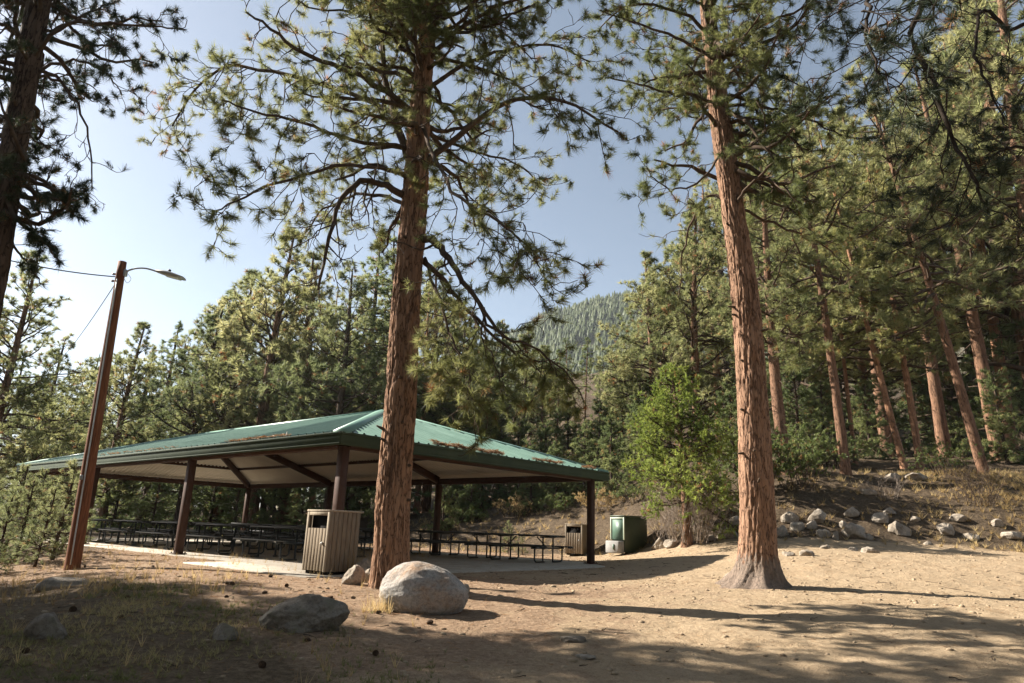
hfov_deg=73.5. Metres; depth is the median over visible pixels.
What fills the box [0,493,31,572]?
pine sapling
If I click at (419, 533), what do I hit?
picnic table
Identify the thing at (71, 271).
overhead cable
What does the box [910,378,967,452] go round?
young fir
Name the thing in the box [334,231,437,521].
fir tree
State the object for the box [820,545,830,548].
rock
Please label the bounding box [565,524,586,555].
litter bin
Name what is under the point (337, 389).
pine tree
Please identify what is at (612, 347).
fir tree
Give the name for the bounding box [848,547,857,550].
rock
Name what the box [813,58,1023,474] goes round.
pine tree
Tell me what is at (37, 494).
young fir
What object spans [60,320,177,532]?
pine tree
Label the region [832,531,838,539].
rock
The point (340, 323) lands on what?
pine tree
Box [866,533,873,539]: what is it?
rock
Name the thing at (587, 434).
young fir
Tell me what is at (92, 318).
overhead cable
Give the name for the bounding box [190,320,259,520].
fir tree
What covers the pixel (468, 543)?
picnic table
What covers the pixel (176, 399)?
pine tree
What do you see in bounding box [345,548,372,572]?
grass tuft
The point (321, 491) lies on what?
fir tree
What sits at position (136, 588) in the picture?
dry grass
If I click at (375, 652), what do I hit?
pine cone
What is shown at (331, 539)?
litter bin
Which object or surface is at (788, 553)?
rock
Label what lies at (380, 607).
grass tuft
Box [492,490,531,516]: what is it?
bare shrub
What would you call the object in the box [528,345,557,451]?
pine tree
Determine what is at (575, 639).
rock
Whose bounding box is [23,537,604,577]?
pavement
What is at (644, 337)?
pine tree
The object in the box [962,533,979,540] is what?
rock
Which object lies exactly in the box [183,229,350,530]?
pine tree
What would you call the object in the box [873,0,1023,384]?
pine tree
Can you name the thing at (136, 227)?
sky
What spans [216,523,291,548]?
picnic table
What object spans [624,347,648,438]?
fir tree
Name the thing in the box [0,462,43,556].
pine sapling
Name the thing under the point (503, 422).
fir tree
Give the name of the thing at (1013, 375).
pine tree
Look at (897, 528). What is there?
rock
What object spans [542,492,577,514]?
bare shrub
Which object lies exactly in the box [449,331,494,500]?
pine tree
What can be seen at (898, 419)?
young fir
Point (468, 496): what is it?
young fir
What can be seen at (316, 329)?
fir tree
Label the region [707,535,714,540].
rock
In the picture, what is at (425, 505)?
pine tree
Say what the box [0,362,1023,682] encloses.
ground
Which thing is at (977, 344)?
pine tree
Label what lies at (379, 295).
pine tree
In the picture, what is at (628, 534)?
metal bin
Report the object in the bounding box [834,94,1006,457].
pine tree
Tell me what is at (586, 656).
rock
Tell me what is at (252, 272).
pine tree
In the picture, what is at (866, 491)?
rock
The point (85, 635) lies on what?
grass
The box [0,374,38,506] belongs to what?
fir tree
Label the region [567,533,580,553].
door
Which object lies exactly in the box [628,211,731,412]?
pine tree
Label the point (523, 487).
young fir
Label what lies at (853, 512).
rock
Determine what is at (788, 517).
rock
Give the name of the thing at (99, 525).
young fir
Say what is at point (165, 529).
picnic table
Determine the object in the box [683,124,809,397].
pine tree
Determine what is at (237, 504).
young fir
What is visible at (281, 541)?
picnic table
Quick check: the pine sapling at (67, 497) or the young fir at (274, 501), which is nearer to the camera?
the pine sapling at (67, 497)
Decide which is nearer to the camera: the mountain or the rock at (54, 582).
the rock at (54, 582)
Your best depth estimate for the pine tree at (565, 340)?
71.97 m
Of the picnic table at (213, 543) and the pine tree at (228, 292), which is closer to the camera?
the picnic table at (213, 543)
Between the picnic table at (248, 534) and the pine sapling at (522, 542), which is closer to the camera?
the picnic table at (248, 534)
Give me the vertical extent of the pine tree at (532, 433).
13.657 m
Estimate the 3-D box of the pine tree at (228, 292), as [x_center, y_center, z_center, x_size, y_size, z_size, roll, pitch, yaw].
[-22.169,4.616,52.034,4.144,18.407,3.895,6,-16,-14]
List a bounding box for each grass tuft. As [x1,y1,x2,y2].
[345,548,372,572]
[359,590,393,613]
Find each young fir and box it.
[0,443,59,527]
[39,449,100,531]
[91,478,144,533]
[121,482,178,536]
[155,484,204,526]
[188,486,236,530]
[206,487,255,535]
[251,488,304,531]
[282,487,324,532]
[313,487,371,516]
[363,486,375,527]
[421,485,460,533]
[433,484,475,516]
[448,484,487,522]
[463,434,509,508]
[486,417,533,504]
[506,438,551,516]
[518,420,566,502]
[533,440,577,511]
[547,406,596,492]
[560,419,599,500]
[575,395,621,485]
[585,366,639,465]
[591,417,640,498]
[618,394,663,480]
[623,375,675,466]
[705,382,737,473]
[770,358,833,465]
[802,374,858,465]
[845,378,905,459]
[860,371,923,452]
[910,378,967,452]
[947,382,987,456]
[972,365,1023,464]
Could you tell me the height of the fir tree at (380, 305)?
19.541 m
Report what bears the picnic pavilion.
on the pavement
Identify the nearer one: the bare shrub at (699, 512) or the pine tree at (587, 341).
the bare shrub at (699, 512)
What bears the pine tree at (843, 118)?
on the ground at (914, 658)
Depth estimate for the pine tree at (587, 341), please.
61.45 m
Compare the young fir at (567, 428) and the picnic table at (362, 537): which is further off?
the young fir at (567, 428)
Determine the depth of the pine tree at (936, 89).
9.13 m
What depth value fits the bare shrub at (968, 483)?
23.21 m
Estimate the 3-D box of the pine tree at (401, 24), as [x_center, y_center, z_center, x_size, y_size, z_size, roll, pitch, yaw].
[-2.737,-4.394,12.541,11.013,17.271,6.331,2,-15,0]
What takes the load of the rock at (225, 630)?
on the ground at (914, 658)
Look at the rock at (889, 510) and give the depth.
22.84 m
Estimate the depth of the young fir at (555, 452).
31.32 m
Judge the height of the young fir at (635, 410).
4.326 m
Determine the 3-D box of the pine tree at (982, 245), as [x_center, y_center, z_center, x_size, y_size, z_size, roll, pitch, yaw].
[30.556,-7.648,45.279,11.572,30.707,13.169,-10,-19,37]
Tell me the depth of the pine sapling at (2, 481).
16.69 m
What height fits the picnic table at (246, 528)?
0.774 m
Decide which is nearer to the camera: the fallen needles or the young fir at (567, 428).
the fallen needles
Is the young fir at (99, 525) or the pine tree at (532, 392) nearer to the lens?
the young fir at (99, 525)
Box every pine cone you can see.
[22,647,29,653]
[69,606,76,611]
[258,660,265,667]
[372,650,378,655]
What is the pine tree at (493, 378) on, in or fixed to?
on the ground at (914, 658)
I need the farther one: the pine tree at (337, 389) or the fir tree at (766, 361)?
the fir tree at (766, 361)
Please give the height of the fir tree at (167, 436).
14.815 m
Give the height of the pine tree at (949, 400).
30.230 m
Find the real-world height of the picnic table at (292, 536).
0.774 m
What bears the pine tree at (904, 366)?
on the ground at (914, 658)
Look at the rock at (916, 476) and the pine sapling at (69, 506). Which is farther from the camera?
the rock at (916, 476)
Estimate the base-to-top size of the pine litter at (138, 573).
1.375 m
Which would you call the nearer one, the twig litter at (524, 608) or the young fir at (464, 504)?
the twig litter at (524, 608)
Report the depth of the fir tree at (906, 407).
52.36 m
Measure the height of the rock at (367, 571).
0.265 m
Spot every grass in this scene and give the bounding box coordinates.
[0,538,429,682]
[0,577,466,682]
[410,465,1023,554]
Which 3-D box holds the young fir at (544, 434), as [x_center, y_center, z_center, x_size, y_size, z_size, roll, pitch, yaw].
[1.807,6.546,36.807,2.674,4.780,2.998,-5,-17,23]
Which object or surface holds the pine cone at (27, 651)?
on the ground at (914, 658)
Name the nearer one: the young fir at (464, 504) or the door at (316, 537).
the door at (316, 537)
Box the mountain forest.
[301,283,782,504]
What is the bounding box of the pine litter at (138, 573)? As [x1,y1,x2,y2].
[0,543,1023,682]
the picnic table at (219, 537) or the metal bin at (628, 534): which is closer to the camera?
the picnic table at (219, 537)
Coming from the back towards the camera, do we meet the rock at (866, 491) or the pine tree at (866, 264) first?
the pine tree at (866, 264)
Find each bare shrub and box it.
[453,503,488,522]
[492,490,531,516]
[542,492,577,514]
[572,486,625,510]
[615,477,660,503]
[639,462,778,542]
[641,497,680,540]
[710,439,796,489]
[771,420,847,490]
[816,430,879,469]
[859,470,908,498]
[900,436,987,480]
[933,453,1016,505]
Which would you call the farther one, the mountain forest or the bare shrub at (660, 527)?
the mountain forest
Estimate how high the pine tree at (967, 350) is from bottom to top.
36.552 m
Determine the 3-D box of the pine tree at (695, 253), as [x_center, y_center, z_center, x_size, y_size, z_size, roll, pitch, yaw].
[9.566,-0.685,35.544,6.453,14.337,8.582,-7,-17,31]
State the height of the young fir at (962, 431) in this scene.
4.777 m
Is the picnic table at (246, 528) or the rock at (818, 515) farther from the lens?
the picnic table at (246, 528)
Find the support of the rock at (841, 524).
on the ground at (914, 658)
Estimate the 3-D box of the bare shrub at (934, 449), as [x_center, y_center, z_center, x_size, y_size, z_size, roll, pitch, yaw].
[16.502,4.680,26.799,3.378,1.769,2.839,2,-15,0]
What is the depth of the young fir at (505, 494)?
38.51 m
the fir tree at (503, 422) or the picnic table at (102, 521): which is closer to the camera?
the picnic table at (102, 521)
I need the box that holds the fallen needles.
[101,433,595,469]
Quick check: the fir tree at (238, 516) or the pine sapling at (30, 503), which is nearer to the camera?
the pine sapling at (30, 503)
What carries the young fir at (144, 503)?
on the ground at (914, 658)
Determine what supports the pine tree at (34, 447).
on the ground at (914, 658)
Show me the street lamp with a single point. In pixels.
(75, 547)
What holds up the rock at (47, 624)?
on the ground at (914, 658)
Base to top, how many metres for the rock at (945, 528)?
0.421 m
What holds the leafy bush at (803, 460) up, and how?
on the ground at (914, 658)
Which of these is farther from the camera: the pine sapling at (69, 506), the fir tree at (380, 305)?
the fir tree at (380, 305)
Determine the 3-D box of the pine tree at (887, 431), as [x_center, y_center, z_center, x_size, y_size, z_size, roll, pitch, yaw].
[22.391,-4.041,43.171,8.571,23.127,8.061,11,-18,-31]
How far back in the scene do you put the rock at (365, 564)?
12.29 m
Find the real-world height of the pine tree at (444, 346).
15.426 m
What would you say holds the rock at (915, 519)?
on the ground at (914, 658)
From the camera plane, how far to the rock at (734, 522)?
22.82 m
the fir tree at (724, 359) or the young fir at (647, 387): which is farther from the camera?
the fir tree at (724, 359)
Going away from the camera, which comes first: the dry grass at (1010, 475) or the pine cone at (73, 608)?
the pine cone at (73, 608)
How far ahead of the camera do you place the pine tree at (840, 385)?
60.02 m
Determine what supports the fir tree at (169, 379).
on the ground at (914, 658)
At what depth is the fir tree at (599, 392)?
75.40 m
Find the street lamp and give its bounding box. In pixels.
[63,261,185,569]
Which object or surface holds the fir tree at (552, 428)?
on the ground at (914, 658)
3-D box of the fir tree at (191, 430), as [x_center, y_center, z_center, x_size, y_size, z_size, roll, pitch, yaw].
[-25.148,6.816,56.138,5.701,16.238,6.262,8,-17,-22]
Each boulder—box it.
[258,594,349,632]
[379,561,468,614]
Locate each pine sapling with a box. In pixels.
[0,458,21,556]
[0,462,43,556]
[0,466,59,550]
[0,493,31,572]
[1,477,46,562]
[9,485,70,567]
[14,457,94,559]
[36,477,97,550]
[501,520,517,553]
[515,536,528,554]
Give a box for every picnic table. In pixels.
[89,519,139,541]
[98,520,176,545]
[135,521,221,549]
[147,521,213,542]
[185,523,275,554]
[186,522,249,545]
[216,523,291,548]
[222,523,275,540]
[233,525,305,560]
[252,524,305,544]
[258,525,305,552]
[286,525,304,545]
[357,529,373,556]
[358,528,373,549]
[370,530,447,553]
[421,531,506,557]
[480,533,573,562]
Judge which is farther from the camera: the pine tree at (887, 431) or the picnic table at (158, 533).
the pine tree at (887, 431)
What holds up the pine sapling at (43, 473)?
on the ground at (914, 658)
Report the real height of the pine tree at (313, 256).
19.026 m
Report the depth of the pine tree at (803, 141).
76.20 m
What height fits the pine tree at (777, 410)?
14.613 m
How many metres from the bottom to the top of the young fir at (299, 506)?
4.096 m
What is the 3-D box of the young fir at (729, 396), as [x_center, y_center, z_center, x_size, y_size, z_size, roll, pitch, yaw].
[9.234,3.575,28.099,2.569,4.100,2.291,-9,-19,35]
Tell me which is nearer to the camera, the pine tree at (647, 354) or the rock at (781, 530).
the rock at (781, 530)
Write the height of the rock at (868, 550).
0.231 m
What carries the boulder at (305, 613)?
on the ground at (914, 658)
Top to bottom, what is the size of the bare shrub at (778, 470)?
2.484 m
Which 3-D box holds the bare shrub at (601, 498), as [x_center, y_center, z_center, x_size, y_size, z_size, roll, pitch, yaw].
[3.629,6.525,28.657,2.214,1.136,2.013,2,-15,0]
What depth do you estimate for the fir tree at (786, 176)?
45.59 m
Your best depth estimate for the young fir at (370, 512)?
34.41 m
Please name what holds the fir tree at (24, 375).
on the ground at (914, 658)
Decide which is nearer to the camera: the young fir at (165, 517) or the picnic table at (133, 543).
the picnic table at (133, 543)
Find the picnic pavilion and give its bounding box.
[16,409,608,563]
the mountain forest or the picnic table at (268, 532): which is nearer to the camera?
the picnic table at (268, 532)
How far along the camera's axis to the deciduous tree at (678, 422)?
22.45 m
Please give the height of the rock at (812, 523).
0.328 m
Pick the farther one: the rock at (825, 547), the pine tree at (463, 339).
the pine tree at (463, 339)
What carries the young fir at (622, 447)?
on the ground at (914, 658)
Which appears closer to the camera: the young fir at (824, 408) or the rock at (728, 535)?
the rock at (728, 535)
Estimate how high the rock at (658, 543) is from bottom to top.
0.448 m
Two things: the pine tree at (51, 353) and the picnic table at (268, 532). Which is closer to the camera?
the picnic table at (268, 532)
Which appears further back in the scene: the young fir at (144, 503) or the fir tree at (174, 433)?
the fir tree at (174, 433)
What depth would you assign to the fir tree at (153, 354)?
50.00 m
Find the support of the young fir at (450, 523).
on the ground at (914, 658)
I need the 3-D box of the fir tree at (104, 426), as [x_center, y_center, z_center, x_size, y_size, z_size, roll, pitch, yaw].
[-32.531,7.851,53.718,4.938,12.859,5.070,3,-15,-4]
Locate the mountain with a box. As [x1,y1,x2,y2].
[259,296,964,509]
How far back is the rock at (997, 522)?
21.77 m
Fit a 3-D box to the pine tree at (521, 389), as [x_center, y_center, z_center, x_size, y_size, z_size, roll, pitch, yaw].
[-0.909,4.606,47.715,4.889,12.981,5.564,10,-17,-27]
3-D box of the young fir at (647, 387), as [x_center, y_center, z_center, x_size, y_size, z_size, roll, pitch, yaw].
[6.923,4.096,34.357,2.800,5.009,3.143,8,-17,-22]
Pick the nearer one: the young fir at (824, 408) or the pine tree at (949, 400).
the young fir at (824, 408)
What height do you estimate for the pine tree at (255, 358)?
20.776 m
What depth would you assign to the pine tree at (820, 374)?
32.83 m
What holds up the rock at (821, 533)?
on the ground at (914, 658)
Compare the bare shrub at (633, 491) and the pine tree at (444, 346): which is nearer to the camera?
the bare shrub at (633, 491)
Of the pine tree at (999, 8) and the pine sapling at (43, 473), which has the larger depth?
the pine tree at (999, 8)
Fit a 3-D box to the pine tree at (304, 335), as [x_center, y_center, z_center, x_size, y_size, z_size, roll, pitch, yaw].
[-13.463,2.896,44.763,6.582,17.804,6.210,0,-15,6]
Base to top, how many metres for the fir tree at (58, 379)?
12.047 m
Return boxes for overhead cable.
[11,260,114,276]
[62,286,113,357]
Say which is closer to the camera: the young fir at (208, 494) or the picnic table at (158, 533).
the picnic table at (158, 533)
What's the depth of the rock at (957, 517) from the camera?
22.23 m
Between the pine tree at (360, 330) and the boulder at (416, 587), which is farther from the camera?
the pine tree at (360, 330)
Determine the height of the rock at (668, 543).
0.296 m
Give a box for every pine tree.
[0,0,191,320]
[0,247,97,492]
[0,332,125,524]
[51,352,160,514]
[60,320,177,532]
[99,295,287,529]
[108,344,167,515]
[125,0,656,588]
[161,267,285,522]
[176,302,274,519]
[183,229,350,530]
[199,288,243,521]
[235,259,418,510]
[239,250,375,521]
[258,261,353,523]
[306,291,352,513]
[313,302,381,413]
[339,253,471,399]
[370,258,492,512]
[384,282,467,514]
[417,310,485,506]
[417,311,520,505]
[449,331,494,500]
[462,326,523,502]
[464,319,541,499]
[485,330,577,483]
[517,367,545,434]
[519,345,573,439]
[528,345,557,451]
[549,349,571,454]
[561,338,574,422]
[569,0,874,589]
[576,337,598,428]
[588,249,718,461]
[610,259,726,445]
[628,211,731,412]
[628,318,659,403]
[631,203,769,460]
[646,179,764,445]
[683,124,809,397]
[703,122,853,383]
[704,149,840,474]
[718,72,925,475]
[761,104,988,450]
[763,0,1023,266]
[784,115,935,456]
[786,190,919,464]
[787,107,971,468]
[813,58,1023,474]
[823,126,970,468]
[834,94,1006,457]
[857,55,1023,460]
[866,0,1023,340]
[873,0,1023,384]
[884,31,1023,453]
[899,110,1015,437]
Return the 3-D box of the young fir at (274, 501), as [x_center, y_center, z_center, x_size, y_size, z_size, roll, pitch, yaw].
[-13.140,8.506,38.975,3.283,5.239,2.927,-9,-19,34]
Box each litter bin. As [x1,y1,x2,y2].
[302,509,363,574]
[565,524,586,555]
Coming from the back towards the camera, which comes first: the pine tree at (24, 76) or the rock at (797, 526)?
the rock at (797, 526)
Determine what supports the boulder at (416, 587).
on the ground at (914, 658)
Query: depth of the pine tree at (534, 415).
64.16 m
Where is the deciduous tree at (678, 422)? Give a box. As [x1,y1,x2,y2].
[620,361,739,547]
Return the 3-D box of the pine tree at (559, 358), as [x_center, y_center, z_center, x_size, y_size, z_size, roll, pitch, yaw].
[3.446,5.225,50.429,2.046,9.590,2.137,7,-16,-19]
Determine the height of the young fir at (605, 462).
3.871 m
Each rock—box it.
[23,612,67,639]
[32,577,87,590]
[212,623,238,640]
[341,565,365,584]
[356,558,370,570]
[364,568,370,582]
[560,636,585,642]
[574,654,595,659]
[651,537,664,549]
[663,539,678,547]
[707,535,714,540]
[719,528,737,537]
[729,516,738,524]
[777,525,788,536]
[781,511,799,522]
[782,552,794,555]
[790,522,804,530]
[799,550,814,555]
[806,520,817,528]
[808,509,826,522]
[816,529,831,536]
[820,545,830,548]
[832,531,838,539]
[838,521,846,527]
[841,522,865,538]
[844,507,859,517]
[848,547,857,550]
[859,488,876,494]
[861,547,879,552]
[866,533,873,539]
[871,512,888,522]
[883,473,900,481]
[883,507,895,514]
[888,521,911,535]
[903,472,927,479]
[910,516,920,521]
[936,523,954,535]
[949,513,969,521]
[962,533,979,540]
[991,519,1003,526]
[1000,531,1023,538]
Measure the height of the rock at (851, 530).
0.532 m
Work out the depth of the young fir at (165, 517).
46.36 m
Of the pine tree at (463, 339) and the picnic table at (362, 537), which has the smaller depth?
the picnic table at (362, 537)
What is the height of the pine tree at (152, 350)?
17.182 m
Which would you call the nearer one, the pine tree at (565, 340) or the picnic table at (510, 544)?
the picnic table at (510, 544)
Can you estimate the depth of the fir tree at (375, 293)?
49.90 m
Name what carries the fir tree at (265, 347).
on the ground at (914, 658)
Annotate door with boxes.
[304,528,326,570]
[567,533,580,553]
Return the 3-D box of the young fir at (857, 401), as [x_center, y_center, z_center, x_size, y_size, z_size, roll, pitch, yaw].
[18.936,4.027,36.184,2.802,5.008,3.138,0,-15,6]
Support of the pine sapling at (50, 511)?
on the ground at (914, 658)
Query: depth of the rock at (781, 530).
21.86 m
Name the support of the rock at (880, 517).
on the ground at (914, 658)
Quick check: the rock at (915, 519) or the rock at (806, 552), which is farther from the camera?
the rock at (915, 519)
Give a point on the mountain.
(582, 343)
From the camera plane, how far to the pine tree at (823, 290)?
28.25 m
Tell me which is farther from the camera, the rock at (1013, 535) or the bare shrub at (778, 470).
the bare shrub at (778, 470)
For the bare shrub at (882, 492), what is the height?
1.103 m
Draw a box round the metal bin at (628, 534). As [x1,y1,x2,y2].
[606,515,647,553]
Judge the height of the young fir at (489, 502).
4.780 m
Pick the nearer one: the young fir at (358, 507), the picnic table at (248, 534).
the picnic table at (248, 534)
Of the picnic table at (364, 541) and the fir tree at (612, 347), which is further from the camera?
the fir tree at (612, 347)
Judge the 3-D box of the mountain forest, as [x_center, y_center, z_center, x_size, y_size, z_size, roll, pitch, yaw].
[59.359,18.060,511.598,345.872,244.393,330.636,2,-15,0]
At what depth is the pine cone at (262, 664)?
5.95 m
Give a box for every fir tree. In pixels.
[0,313,11,507]
[0,355,36,521]
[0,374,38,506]
[1,372,66,507]
[19,355,105,528]
[56,364,118,512]
[98,351,162,518]
[119,321,193,526]
[128,344,199,520]
[138,353,196,519]
[166,344,227,521]
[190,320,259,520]
[240,321,302,519]
[265,303,303,514]
[271,324,318,511]
[305,311,372,510]
[312,232,395,514]
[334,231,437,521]
[353,298,414,509]
[474,320,530,501]
[548,401,570,458]
[590,363,603,407]
[592,345,629,442]
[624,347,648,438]
[686,190,781,435]
[713,124,892,441]
[715,139,822,400]
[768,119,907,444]
[857,149,980,446]
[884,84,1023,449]
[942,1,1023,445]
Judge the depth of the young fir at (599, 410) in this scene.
35.03 m
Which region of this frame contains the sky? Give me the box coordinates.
[0,0,1023,507]
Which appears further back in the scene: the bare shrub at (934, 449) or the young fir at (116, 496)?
the young fir at (116, 496)
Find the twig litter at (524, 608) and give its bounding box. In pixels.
[4,559,1023,679]
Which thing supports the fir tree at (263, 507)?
on the ground at (914, 658)
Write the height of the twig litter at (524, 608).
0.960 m
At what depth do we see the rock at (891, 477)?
25.84 m
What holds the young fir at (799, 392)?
on the ground at (914, 658)
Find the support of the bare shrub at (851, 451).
on the ground at (914, 658)
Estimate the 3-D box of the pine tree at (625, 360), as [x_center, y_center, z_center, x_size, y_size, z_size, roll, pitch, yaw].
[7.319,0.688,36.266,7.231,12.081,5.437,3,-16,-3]
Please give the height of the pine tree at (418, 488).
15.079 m
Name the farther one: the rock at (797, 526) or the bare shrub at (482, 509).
the bare shrub at (482, 509)
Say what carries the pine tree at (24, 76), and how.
on the ground at (914, 658)
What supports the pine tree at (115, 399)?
on the ground at (914, 658)
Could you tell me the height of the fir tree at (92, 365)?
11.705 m
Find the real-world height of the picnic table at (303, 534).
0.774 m
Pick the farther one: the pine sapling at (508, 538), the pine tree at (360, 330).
the pine tree at (360, 330)
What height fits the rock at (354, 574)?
0.336 m
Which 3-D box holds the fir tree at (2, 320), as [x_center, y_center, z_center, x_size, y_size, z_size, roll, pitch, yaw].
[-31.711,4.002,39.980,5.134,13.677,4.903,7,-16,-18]
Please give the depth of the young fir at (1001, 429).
34.22 m
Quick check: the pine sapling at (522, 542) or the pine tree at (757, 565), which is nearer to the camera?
the pine tree at (757, 565)
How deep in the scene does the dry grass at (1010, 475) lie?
24.51 m
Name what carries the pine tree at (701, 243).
on the ground at (914, 658)

